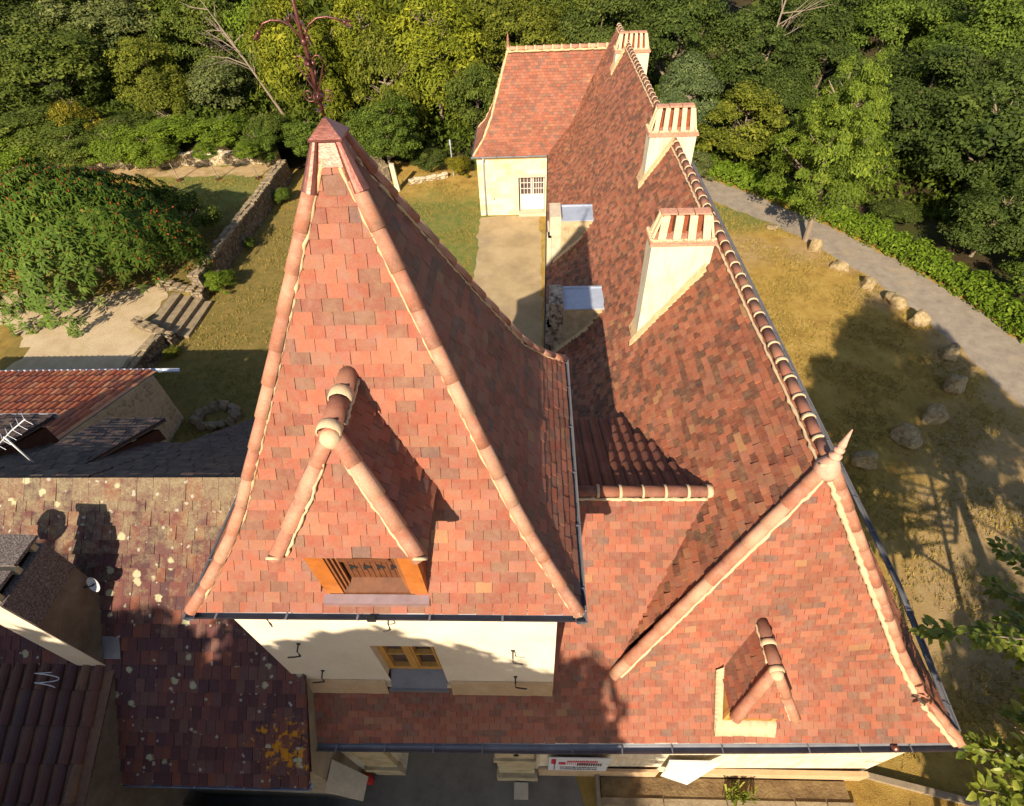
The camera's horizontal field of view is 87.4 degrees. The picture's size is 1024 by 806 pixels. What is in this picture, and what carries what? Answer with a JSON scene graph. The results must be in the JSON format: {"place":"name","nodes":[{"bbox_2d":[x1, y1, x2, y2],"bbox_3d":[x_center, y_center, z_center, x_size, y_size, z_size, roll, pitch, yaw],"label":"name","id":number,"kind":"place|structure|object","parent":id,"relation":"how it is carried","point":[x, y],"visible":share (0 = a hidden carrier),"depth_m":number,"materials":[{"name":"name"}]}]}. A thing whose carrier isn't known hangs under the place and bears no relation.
{"place":"outdoors","nodes":[
{"label":"outdoors","id":0,"kind":"place"},
{"bbox_2d":[0,164,272,178],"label":"gravel path","id":1,"kind":"structure","parent":0,"point":[196,171],"depth_m":32.77,"materials":[{"name":"beige gravel"}]},
{"bbox_2d":[0,135,58,173],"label":"shrub","id":2,"kind":"object","parent":1,"relation":"on","point":[11,159],"visible":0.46,"depth_m":31.34,"materials":[{"name":"green plant"}]},
{"bbox_2d":[29,127,102,168],"bbox_3d":[-26.441,-15.263,32.424,4.408,2.535,3.758,0,47,2],"label":"shrub","id":3,"kind":"object","parent":1,"relation":"on","point":[68,151],"visible":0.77,"depth_m":31.57,"materials":[{"name":"green plant"}]},
{"bbox_2d":[81,124,141,170],"bbox_3d":[-23.708,-15.218,32.281,3.379,2.483,3.544,0,47,2],"label":"shrub","id":4,"kind":"object","parent":1,"relation":"on","point":[112,145],"visible":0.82,"depth_m":31.52,"materials":[{"name":"green plant"}]},
{"bbox_2d":[123,131,182,169],"bbox_3d":[-21.679,-15.198,32.284,2.969,2.304,3.219,0,47,2],"label":"shrub","id":5,"kind":"object","parent":1,"relation":"on","point":[139,147],"visible":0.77,"depth_m":31.70,"materials":[{"name":"green plant"}]},
{"bbox_2d":[235,125,279,167],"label":"shrub","id":6,"kind":"object","parent":1,"relation":"on","point":[267,146],"visible":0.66,"depth_m":31.36,"materials":[{"name":"green plant"}]},
{"bbox_2d":[0,164,273,369],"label":"terrace","id":7,"kind":"structure","parent":0,"point":[11,352],"depth_m":25.55,"materials":[{"name":"green plant"}]},
{"bbox_2d":[0,285,167,369],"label":"gravel yard","id":8,"kind":"structure","parent":7,"relation":"on","point":[113,337],"depth_m":22.01,"materials":[{"name":"beige gravel"}]},
{"bbox_2d":[0,156,214,337],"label":"sumac tree","id":9,"kind":"object","parent":7,"relation":"on","point":[67,191],"visible":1,"depth_m":21.44,"materials":[{"name":"green plant"}]},
{"bbox_2d":[17,150,280,168],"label":"garden wall","id":10,"kind":"structure","parent":7,"relation":"on","point":[224,157],"depth_m":33.13,"materials":[{"name":"stone"}]},
{"bbox_2d":[151,142,182,181],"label":"sapling","id":11,"kind":"object","parent":7,"relation":"on","point":[165,150],"visible":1,"depth_m":30.65,"materials":[{"name":"green plant"}]},
{"bbox_2d":[147,184,223,228],"bbox_3d":[-15.914,-9.293,26.202,3.319,2.625,3.391,-11,47,-7],"label":"shrub","id":12,"kind":"object","parent":7,"relation":"on","point":[190,204],"visible":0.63,"depth_m":25.75,"materials":[{"name":"green plant"}]},
{"bbox_2d":[180,241,214,264],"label":"shrub","id":13,"kind":"object","parent":7,"relation":"on","point":[206,251],"visible":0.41,"depth_m":24.79,"materials":[{"name":"green plant"}]},
{"bbox_2d":[191,142,221,180],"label":"sapling","id":14,"kind":"object","parent":7,"relation":"on","point":[205,148],"visible":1,"depth_m":30.50,"materials":[{"name":"green plant"}]},
{"bbox_2d":[232,141,261,179],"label":"sapling","id":15,"kind":"object","parent":7,"relation":"on","point":[252,148],"visible":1,"depth_m":30.42,"materials":[{"name":"green plant"}]},
{"bbox_2d":[2,95,357,151],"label":"bank","id":16,"kind":"structure","parent":0,"point":[186,146],"depth_m":34.26,"materials":[{"name":"green plant"}]},
{"bbox_2d":[0,103,95,159],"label":"shrub","id":17,"kind":"object","parent":16,"relation":"on","point":[40,130],"visible":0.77,"depth_m":32.07,"materials":[{"name":"green plant"}]},
{"bbox_2d":[45,99,105,138],"bbox_3d":[-26.881,-17.520,33.620,3.523,2.726,3.673,0,47,2],"label":"shrub","id":18,"kind":"object","parent":16,"relation":"on","point":[63,110],"visible":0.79,"depth_m":32.82,"materials":[{"name":"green plant"}]},
{"bbox_2d":[86,110,156,158],"bbox_3d":[-24.072,-16.326,32.977,4.457,1.817,5.245,-11,47,-8],"label":"shrub","id":19,"kind":"object","parent":16,"relation":"on","point":[123,118],"visible":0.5,"depth_m":33.12,"materials":[{"name":"green plant"}]},
{"bbox_2d":[127,114,208,146],"bbox_3d":[-21.169,-17.070,33.466,4.662,1.918,4.572,-12,47,-8],"label":"shrub","id":20,"kind":"object","parent":16,"relation":"on","point":[171,124],"visible":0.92,"depth_m":32.13,"materials":[{"name":"green plant"}]},
{"bbox_2d":[182,112,249,147],"bbox_3d":[-17.878,-16.764,33.033,4.195,1.889,4.536,-24,50,-19],"label":"shrub","id":21,"kind":"object","parent":16,"relation":"on","point":[224,133],"visible":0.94,"depth_m":31.99,"materials":[{"name":"green plant"}]},
{"bbox_2d":[183,0,283,114],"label":"bare tree","id":22,"kind":"object","parent":16,"relation":"on","point":[231,42],"visible":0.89,"depth_m":34.28,"materials":[{"name":"grey plant"}]},
{"bbox_2d":[232,111,293,141],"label":"shrub","id":23,"kind":"object","parent":16,"relation":"on","point":[270,119],"visible":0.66,"depth_m":32.21,"materials":[{"name":"green plant"}]},
{"bbox_2d":[473,215,543,346],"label":"gravel courtyard","id":24,"kind":"structure","parent":0,"point":[507,279],"depth_m":25.23,"materials":[{"name":"beige gravel"}]},
{"bbox_2d":[0,160,1023,805],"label":"ground","id":25,"kind":"structure","parent":0,"point":[944,772],"depth_m":18.66,"materials":[{"name":"green plant"}]},
{"bbox_2d":[0,368,183,441],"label":"outbuilding","id":26,"kind":"structure","parent":25,"relation":"on","point":[76,400],"depth_m":16.93,"materials":[{"name":"tile"}]},
{"bbox_2d":[119,334,169,368],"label":"garden wall","id":27,"kind":"structure","parent":25,"relation":"on","point":[149,351],"depth_m":21.10,"materials":[{"name":"stone"}]},
{"bbox_2d":[130,315,179,347],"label":"garden wall","id":28,"kind":"structure","parent":25,"relation":"on","point":[169,337],"depth_m":21.89,"materials":[{"name":"stone"}]},
{"bbox_2d":[0,413,361,798],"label":"old house","id":29,"kind":"structure","parent":25,"relation":"on","point":[214,707],"depth_m":8.85,"materials":[{"name":"tile"}]},
{"bbox_2d":[0,412,34,463],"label":"tv aerial","id":30,"kind":"object","parent":29,"relation":"attached to","point":[17,448],"visible":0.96,"depth_m":9.10,"materials":[{"name":"white metal"}]},
{"bbox_2d":[325,759,367,800],"bbox_3d":[-3.077,7.105,10.096,0.550,0.800,0.530,0,47,2],"label":"awning","id":31,"kind":"object","parent":29,"relation":"attached to","point":[344,781],"visible":1,"depth_m":10.03,"materials":[{"name":"fabric"}]},
{"bbox_2d":[149,293,212,338],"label":"garden steps","id":32,"kind":"structure","parent":25,"relation":"on","point":[179,315],"depth_m":23.10,"materials":[{"name":"stone"}]},
{"bbox_2d":[156,279,209,300],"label":"garden wall","id":33,"kind":"structure","parent":25,"relation":"on","point":[169,285],"depth_m":23.87,"materials":[{"name":"stone"}]},
{"bbox_2d":[202,268,237,294],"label":"shrub","id":34,"kind":"object","parent":25,"relation":"on","point":[213,281],"visible":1,"depth_m":24.17,"materials":[{"name":"green plant"}]},
{"bbox_2d":[187,159,292,296],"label":"garden wall","id":35,"kind":"structure","parent":25,"relation":"on","point":[249,218],"depth_m":27.56,"materials":[{"name":"stone"}]},
{"bbox_2d":[272,187,290,202],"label":"shrub","id":36,"kind":"object","parent":25,"relation":"on","point":[281,193],"visible":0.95,"depth_m":30.17,"materials":[{"name":"green plant"}]},
{"bbox_2d":[84,753,583,805],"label":"forecourt","id":37,"kind":"structure","parent":25,"relation":"on","point":[448,779],"depth_m":11.49,"materials":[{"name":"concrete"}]},
{"bbox_2d":[0,661,210,805],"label":"lean to","id":38,"kind":"object","parent":37,"relation":"on","point":[49,738],"visible":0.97,"depth_m":8.68,"materials":[{"name":"tile"}]},
{"bbox_2d":[514,782,527,799],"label":"paving slab","id":39,"kind":"structure","parent":37,"relation":"on","point":[520,790],"depth_m":11.39,"materials":[{"name":"concrete"}]},
{"bbox_2d":[372,155,391,181],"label":"garden wall","id":40,"kind":"structure","parent":25,"relation":"on","point":[383,169],"depth_m":31.79,"materials":[{"name":"stone"}]},
{"bbox_2d":[341,90,426,174],"bbox_3d":[-7.544,-15.574,31.351,4.975,4.360,4.526,0,47,2],"label":"tree","id":41,"kind":"object","parent":25,"relation":"on","point":[378,117],"visible":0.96,"depth_m":30.19,"materials":[{"name":"green plant"}]},
{"bbox_2d":[182,0,587,695],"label":"tower","id":42,"kind":"structure","parent":25,"relation":"on","point":[406,506],"depth_m":5.85,"materials":[{"name":"tile"}]},
{"bbox_2d":[376,646,449,692],"bbox_3d":[-1.566,4.106,8.421,1.000,1.800,0.315,0,47,2],"label":"window","id":43,"kind":"structure","parent":42,"relation":"in","point":[413,668],"depth_m":8.85,"materials":[{"name":"brown wood"}]},
{"bbox_2d":[409,143,446,170],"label":"shrub","id":44,"kind":"object","parent":25,"relation":"on","point":[433,157],"visible":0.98,"depth_m":32.00,"materials":[{"name":"green plant"}]},
{"bbox_2d":[408,171,447,184],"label":"kerb","id":45,"kind":"structure","parent":25,"relation":"on","point":[423,179],"depth_m":31.88,"materials":[{"name":"stone"}]},
{"bbox_2d":[443,155,471,177],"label":"shrub","id":46,"kind":"object","parent":25,"relation":"on","point":[455,166],"visible":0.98,"depth_m":31.62,"materials":[{"name":"yellow plant"}]},
{"bbox_2d":[471,31,609,216],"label":"pavilion","id":47,"kind":"structure","parent":25,"relation":"on","point":[526,122],"depth_m":25.96,"materials":[{"name":"tile"}]},
{"bbox_2d":[520,177,544,208],"bbox_3d":[1.070,-11.043,28.154,1.310,1.800,0.050,0,47,2],"label":"door","id":48,"kind":"structure","parent":47,"relation":"in","point":[532,189],"depth_m":28.17,"materials":[{"name":"white paint"}]},
{"bbox_2d":[313,23,966,780],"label":"manor house","id":49,"kind":"structure","parent":25,"relation":"on","point":[721,529],"depth_m":9.18,"materials":[{"name":"tile"}]},
{"bbox_2d":[548,757,610,770],"bbox_3d":[1.314,7.153,10.611,1.180,1.230,0.025,0,47,2],"label":"banner","id":50,"kind":"object","parent":49,"relation":"attached to","point":[579,763],"visible":1,"depth_m":10.53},
{"bbox_2d":[692,150,715,180],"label":"shrub","id":51,"kind":"object","parent":25,"relation":"on","point":[704,160],"visible":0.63,"depth_m":29.71,"materials":[{"name":"green plant"}]},
{"bbox_2d":[594,774,855,805],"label":"planting bed","id":52,"kind":"object","parent":25,"relation":"on","point":[633,791],"visible":1,"depth_m":11.21,"materials":[{"name":"stone"}]},
{"bbox_2d":[661,760,722,784],"bbox_3d":[3.511,7.376,10.684,1.000,1.600,0.160,0,47,2],"label":"white panel","id":53,"kind":"object","parent":52,"relation":"on","point":[686,772],"visible":1,"depth_m":10.50,"materials":[{"name":"metal"}]},
{"bbox_2d":[724,781,759,805],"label":"weed","id":54,"kind":"object","parent":52,"relation":"on","point":[736,792],"visible":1,"depth_m":11.05,"materials":[{"name":"green plant"}]},
{"bbox_2d":[762,47,899,241],"bbox_3d":[13.831,-10.403,22.854,5.364,8.093,6.141,0,47,2],"label":"roadside tree","id":55,"kind":"object","parent":25,"relation":"on","point":[856,109],"visible":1,"depth_m":21.79,"materials":[{"name":"green plant"}]},
{"bbox_2d":[850,451,877,470],"bbox_3d":[11.047,1.789,16.801,0.816,0.864,0.674,16,50,17],"label":"boulder","id":56,"kind":"object","parent":25,"relation":"on","point":[866,460],"visible":0.95,"depth_m":16.56,"materials":[{"name":"stone"}]},
{"bbox_2d":[859,276,877,290],"bbox_3d":[15.352,-5.094,23.141,0.556,0.766,0.537,16,49,17],"label":"boulder","id":57,"kind":"object","parent":25,"relation":"on","point":[868,283],"visible":0.89,"depth_m":22.91,"materials":[{"name":"stone"}]},
{"bbox_2d":[883,291,907,309],"bbox_3d":[15.936,-4.247,22.270,0.667,0.662,0.939,-21,49,-17],"label":"boulder","id":58,"kind":"object","parent":25,"relation":"on","point":[896,300],"visible":0.97,"depth_m":22.07,"materials":[{"name":"stone"}]},
{"bbox_2d":[889,423,922,449],"bbox_3d":[12.767,1.098,17.346,0.749,0.683,0.921,-32,53,-24],"label":"boulder","id":59,"kind":"object","parent":25,"relation":"on","point":[907,435],"visible":1,"depth_m":17.19,"materials":[{"name":"stone"}]},
{"bbox_2d":[907,309,931,326],"bbox_3d":[16.218,-3.287,21.341,0.725,0.848,0.574,2,47,5],"label":"boulder","id":60,"kind":"object","parent":25,"relation":"on","point":[921,318],"visible":0.91,"depth_m":21.12,"materials":[{"name":"stone"}]},
{"bbox_2d":[865,772,998,805],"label":"timber beam","id":61,"kind":"structure","parent":25,"relation":"on","point":[948,796],"depth_m":11.11,"materials":[{"name":"grey wood"}]},
{"bbox_2d":[920,403,949,425],"bbox_3d":[14.197,0.429,17.975,0.732,0.899,0.941,26,53,25],"label":"boulder","id":62,"kind":"object","parent":25,"relation":"on","point":[935,414],"visible":0.98,"depth_m":17.74,"materials":[{"name":"stone"}]},
{"bbox_2d":[938,342,960,361],"bbox_3d":[16.311,-1.821,20.036,0.618,0.864,0.644,9,48,11],"label":"boulder","id":63,"kind":"object","parent":25,"relation":"on","point":[951,352],"visible":0.93,"depth_m":19.79,"materials":[{"name":"stone"}]},
{"bbox_2d":[942,374,967,394],"bbox_3d":[15.541,-0.629,18.794,0.698,0.809,0.618,13,49,15],"label":"boulder","id":64,"kind":"object","parent":25,"relation":"on","point":[955,384],"visible":0.92,"depth_m":18.63,"materials":[{"name":"stone"}]},
{"bbox_2d":[908,536,1023,805],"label":"overhanging tree","id":65,"kind":"object","parent":25,"relation":"on","point":[1009,757],"visible":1,"depth_m":8.34,"materials":[{"name":"green plant"}]},
{"bbox_2d":[5,0,1023,330],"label":"forest floor","id":66,"kind":"structure","parent":0,"point":[927,228],"depth_m":28.90,"materials":[{"name":"green plant"}]},
{"bbox_2d":[0,0,66,91],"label":"tree","id":67,"kind":"object","parent":66,"relation":"on","point":[19,15],"visible":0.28,"depth_m":40.70,"materials":[{"name":"green plant"}]},
{"bbox_2d":[0,20,130,123],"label":"tree","id":68,"kind":"object","parent":66,"relation":"on","point":[20,68],"visible":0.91,"depth_m":35.89,"materials":[{"name":"green plant"}]},
{"bbox_2d":[28,0,169,74],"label":"tree","id":69,"kind":"object","parent":66,"relation":"on","point":[111,12],"visible":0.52,"depth_m":39.07,"materials":[{"name":"green plant"}]},
{"bbox_2d":[92,32,188,111],"bbox_3d":[-26.783,-24.049,39.459,7.129,5.598,6.709,0,47,2],"label":"tree","id":70,"kind":"object","parent":66,"relation":"on","point":[130,65],"visible":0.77,"depth_m":37.77,"materials":[{"name":"green plant"}]},
{"bbox_2d":[128,69,203,124],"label":"tree","id":71,"kind":"object","parent":66,"relation":"on","point":[159,92],"visible":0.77,"depth_m":34.86,"materials":[{"name":"green plant"}]},
{"bbox_2d":[146,0,252,71],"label":"tree","id":72,"kind":"object","parent":66,"relation":"on","point":[178,43],"visible":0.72,"depth_m":38.63,"materials":[{"name":"green plant"}]},
{"bbox_2d":[182,52,265,114],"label":"tree","id":73,"kind":"object","parent":66,"relation":"on","point":[216,77],"visible":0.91,"depth_m":35.74,"materials":[{"name":"green plant"}]},
{"bbox_2d":[221,0,325,103],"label":"tree","id":74,"kind":"object","parent":66,"relation":"on","point":[238,16],"visible":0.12,"depth_m":34.60,"materials":[{"name":"green plant"}]},
{"bbox_2d":[279,121,319,157],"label":"shrub","id":75,"kind":"object","parent":66,"relation":"on","point":[299,135],"visible":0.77,"depth_m":31.77,"materials":[{"name":"green plant"}]},
{"bbox_2d":[241,0,364,121],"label":"tree","id":76,"kind":"object","parent":66,"relation":"on","point":[277,57],"visible":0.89,"depth_m":32.60,"materials":[{"name":"green plant"}]},
{"bbox_2d":[320,0,398,113],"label":"tree","id":77,"kind":"object","parent":66,"relation":"on","point":[346,37],"visible":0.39,"depth_m":33.95,"materials":[{"name":"green plant"}]},
{"bbox_2d":[350,22,430,118],"bbox_3d":[-7.689,-19.891,33.823,4.794,6.711,5.436,0,47,2],"label":"tree","id":78,"kind":"object","parent":66,"relation":"on","point":[375,53],"visible":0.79,"depth_m":32.26,"materials":[{"name":"green plant"}]},
{"bbox_2d":[379,0,489,135],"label":"tree","id":79,"kind":"object","parent":66,"relation":"on","point":[442,61],"visible":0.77,"depth_m":32.04,"materials":[{"name":"green plant"}]},
{"bbox_2d":[0,0,934,54],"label":"distant wood","id":80,"kind":"object","parent":66,"relation":"on","point":[319,7],"visible":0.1,"depth_m":40.09,"materials":[{"name":"green plant"}]},
{"bbox_2d":[443,60,498,128],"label":"tree","id":81,"kind":"object","parent":66,"relation":"on","point":[474,83],"visible":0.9,"depth_m":31.45,"materials":[{"name":"green plant"}]},
{"bbox_2d":[426,0,533,62],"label":"tree","id":82,"kind":"object","parent":66,"relation":"on","point":[478,6],"visible":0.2,"depth_m":36.48,"materials":[{"name":"green plant"}]},
{"bbox_2d":[0,58,1017,234],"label":"undergrowth","id":83,"kind":"object","parent":66,"relation":"on","point":[759,160],"visible":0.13,"depth_m":34.53,"materials":[{"name":"green plant"}]},
{"bbox_2d":[479,0,572,83],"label":"tree","id":84,"kind":"object","parent":66,"relation":"on","point":[536,20],"visible":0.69,"depth_m":33.31,"materials":[{"name":"green plant"}]},
{"bbox_2d":[511,0,592,43],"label":"tree","id":85,"kind":"object","parent":66,"relation":"on","point":[578,5],"visible":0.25,"depth_m":35.97,"materials":[{"name":"green plant"}]},
{"bbox_2d":[554,0,661,65],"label":"tree","id":86,"kind":"object","parent":66,"relation":"on","point":[605,16],"visible":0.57,"depth_m":33.62,"materials":[{"name":"green plant"}]},
{"bbox_2d":[620,0,730,81],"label":"tree","id":87,"kind":"object","parent":66,"relation":"on","point":[682,23],"visible":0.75,"depth_m":33.90,"materials":[{"name":"green plant"}]},
{"bbox_2d":[659,88,698,127],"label":"tree","id":88,"kind":"object","parent":66,"relation":"on","point":[674,96],"visible":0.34,"depth_m":30.55,"materials":[{"name":"green plant"}]},
{"bbox_2d":[656,50,724,130],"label":"tree","id":89,"kind":"object","parent":66,"relation":"on","point":[687,74],"visible":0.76,"depth_m":31.32,"materials":[{"name":"green plant"}]},
{"bbox_2d":[697,77,790,161],"bbox_3d":[13.381,-15.796,30.472,4.902,4.435,4.840,-20,49,-16],"label":"tree","id":90,"kind":"object","parent":66,"relation":"on","point":[747,100],"visible":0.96,"depth_m":29.76,"materials":[{"name":"green plant"}]},
{"bbox_2d":[692,0,799,86],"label":"tree","id":91,"kind":"object","parent":66,"relation":"on","point":[735,32],"visible":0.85,"depth_m":34.35,"materials":[{"name":"green plant"}]},
{"bbox_2d":[741,65,818,149],"bbox_3d":[15.877,-16.895,31.318,4.240,4.543,4.337,-11,47,-8],"label":"tree","id":92,"kind":"object","parent":66,"relation":"on","point":[786,86],"visible":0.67,"depth_m":30.33,"materials":[{"name":"green plant"}]},
{"bbox_2d":[740,0,838,82],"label":"bare tree","id":93,"kind":"object","parent":66,"relation":"on","point":[789,21],"visible":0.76,"depth_m":33.57,"materials":[{"name":"grey plant"}]},
{"bbox_2d":[742,0,868,71],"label":"tree","id":94,"kind":"object","parent":66,"relation":"on","point":[811,18],"visible":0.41,"depth_m":35.80,"materials":[{"name":"green plant"}]},
{"bbox_2d":[776,9,865,97],"bbox_3d":[19.253,-20.866,33.792,5.599,6.156,7.098,0,47,2],"label":"tree","id":95,"kind":"object","parent":66,"relation":"on","point":[804,52],"visible":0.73,"depth_m":32.13,"materials":[{"name":"green plant"}]},
{"bbox_2d":[694,148,1023,342],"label":"laurel hedge","id":96,"kind":"object","parent":66,"relation":"on","point":[856,220],"visible":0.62,"depth_m":23.95,"materials":[{"name":"green plant"}]},
{"bbox_2d":[866,196,923,224],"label":"shrub","id":97,"kind":"object","parent":66,"relation":"on","point":[893,209],"visible":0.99,"depth_m":25.96,"materials":[{"name":"green plant"}]},
{"bbox_2d":[840,0,959,78],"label":"tree","id":98,"kind":"object","parent":66,"relation":"on","point":[913,18],"visible":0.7,"depth_m":33.52,"materials":[{"name":"green plant"}]},
{"bbox_2d":[838,40,994,157],"bbox_3d":[21.773,-15.644,28.541,6.057,6.439,8.056,0,47,2],"label":"tree","id":99,"kind":"object","parent":66,"relation":"on","point":[946,68],"visible":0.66,"depth_m":27.23,"materials":[{"name":"green plant"}]},
{"bbox_2d":[899,0,1023,94],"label":"tree","id":100,"kind":"object","parent":66,"relation":"on","point":[991,42],"visible":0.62,"depth_m":29.69,"materials":[{"name":"green plant"}]},
{"bbox_2d":[903,0,1023,55],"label":"tree","id":101,"kind":"object","parent":66,"relation":"on","point":[955,4],"visible":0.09,"depth_m":34.26,"materials":[{"name":"green plant"}]},
{"bbox_2d":[905,73,1023,201],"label":"tree","id":102,"kind":"object","parent":66,"relation":"on","point":[1007,151],"visible":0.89,"depth_m":25.13,"materials":[{"name":"green plant"}]},
{"bbox_2d":[937,175,1023,256],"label":"tree","id":103,"kind":"object","parent":66,"relation":"on","point":[969,215],"visible":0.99,"depth_m":22.76,"materials":[{"name":"green plant"}]},
{"bbox_2d":[963,45,1023,159],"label":"tree","id":104,"kind":"object","parent":66,"relation":"on","point":[1016,71],"visible":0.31,"depth_m":26.88,"materials":[{"name":"green plant"}]},
{"bbox_2d":[964,162,1023,237],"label":"tree","id":105,"kind":"object","parent":66,"relation":"on","point":[1017,177],"visible":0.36,"depth_m":23.82,"materials":[{"name":"green plant"}]},
{"bbox_2d":[998,244,1023,293],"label":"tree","id":106,"kind":"object","parent":66,"relation":"on","point":[1017,282],"visible":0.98,"depth_m":21.46,"materials":[{"name":"green plant"}]},
{"bbox_2d":[701,176,1023,407],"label":"road","id":107,"kind":"structure","parent":0,"point":[992,349],"depth_m":22.84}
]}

